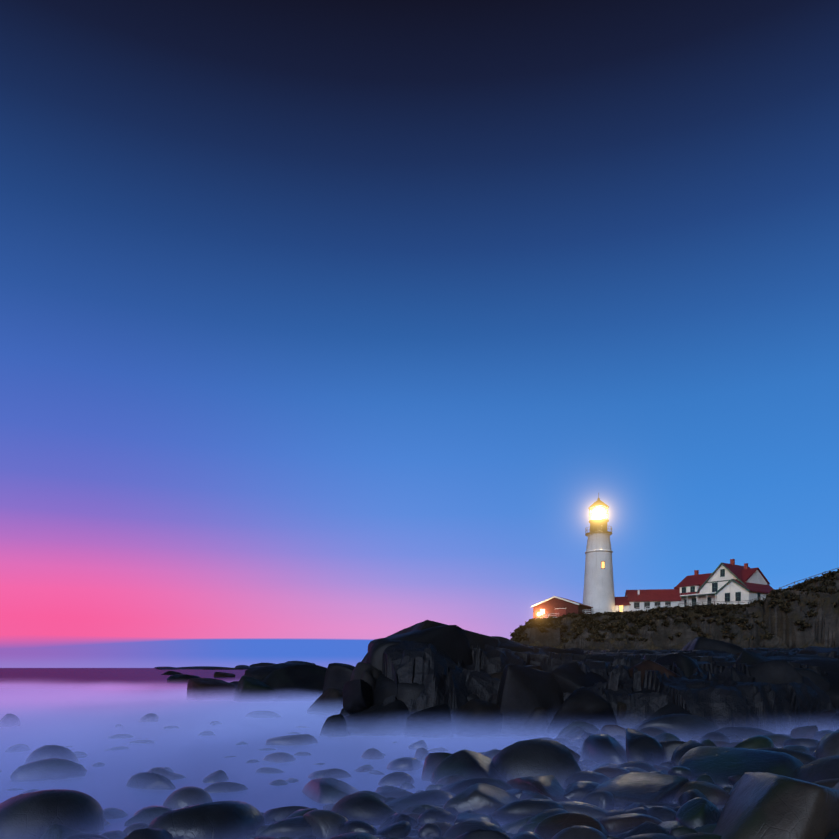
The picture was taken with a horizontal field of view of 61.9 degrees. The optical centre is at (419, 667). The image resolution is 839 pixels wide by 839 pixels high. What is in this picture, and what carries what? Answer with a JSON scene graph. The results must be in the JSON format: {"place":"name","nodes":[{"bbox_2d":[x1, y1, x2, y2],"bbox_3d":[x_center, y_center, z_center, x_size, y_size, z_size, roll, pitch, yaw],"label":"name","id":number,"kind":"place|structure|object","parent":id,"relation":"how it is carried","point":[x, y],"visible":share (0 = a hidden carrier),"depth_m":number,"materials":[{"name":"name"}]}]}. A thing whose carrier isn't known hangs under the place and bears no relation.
{"place":"outdoors","nodes":[
{"label":"outdoors","id":0,"kind":"place"},
{"bbox_2d":[0,668,555,834],"bbox_3d":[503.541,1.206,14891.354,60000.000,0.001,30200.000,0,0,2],"label":"sea","id":1,"kind":"structure","parent":0,"point":[74,707],"depth_m":11.60,"materials":[{"name":"liquid"}]},
{"bbox_2d":[154,663,274,669],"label":"land","id":2,"kind":"structure","parent":1,"relation":"in","point":[241,667],"depth_m":561.31,"materials":[{"name":"black stone"}]},
{"bbox_2d":[0,0,838,667],"label":"sky","id":3,"kind":"structure","parent":0,"point":[329,329],"materials":[{"name":"blue"}]},
{"bbox_2d":[382,573,838,734],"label":"terrain","id":4,"kind":"structure","parent":0,"point":[727,692],"depth_m":13.39,"materials":[{"name":"black stone"}]},
{"bbox_2d":[161,620,838,736],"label":"ledge rocks","id":5,"kind":"object","parent":4,"relation":"on","point":[530,702],"visible":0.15,"depth_m":13.07,"materials":[{"name":"black stone"}]},
{"bbox_2d":[531,596,592,618],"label":"red shed","id":6,"kind":"structure","parent":4,"relation":"on","point":[560,606],"depth_m":139.84,"materials":[{"name":"red"}]},
{"bbox_2d":[583,496,614,613],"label":"lighthouse","id":7,"kind":"object","parent":4,"relation":"on","point":[598,592],"visible":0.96,"depth_m":146.39,"materials":[{"name":"white paint"}]},
{"bbox_2d":[536,604,675,618],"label":"fence","id":8,"kind":"object","parent":4,"relation":"on","point":[611,610],"visible":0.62,"depth_m":139.50,"materials":[{"name":"white paint"}]},
{"bbox_2d":[615,589,680,611],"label":"link buildings","id":9,"kind":"structure","parent":4,"relation":"on","point":[636,599],"depth_m":147.05,"materials":[{"name":"white"}]},
{"bbox_2d":[510,569,838,641],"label":"scrub","id":10,"kind":"object","parent":4,"relation":"on","point":[630,616],"visible":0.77,"depth_m":131.12,"materials":[{"name":"plant"}]},
{"bbox_2d":[674,559,773,606],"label":"keepers house","id":11,"kind":"structure","parent":4,"relation":"on","point":[731,581],"depth_m":152.17,"materials":[{"name":"white wood"}]},
{"bbox_2d":[678,593,769,605],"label":"fence","id":12,"kind":"object","parent":4,"relation":"on","point":[702,603],"visible":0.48,"depth_m":138.23,"materials":[{"name":"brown wood"}]},
{"bbox_2d":[779,568,837,588],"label":"hill fence","id":13,"kind":"object","parent":4,"relation":"on","point":[805,578],"visible":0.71,"depth_m":136.77,"materials":[{"name":"brown wood"}]},
{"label":"beach ground","id":14,"kind":"structure","parent":0,"visible":0},
{"bbox_2d":[0,711,838,838],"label":"boulders","id":15,"kind":"object","parent":14,"relation":"on","point":[679,776],"depth_m":5.72,"materials":[{"name":"grey stone"}]}
]}

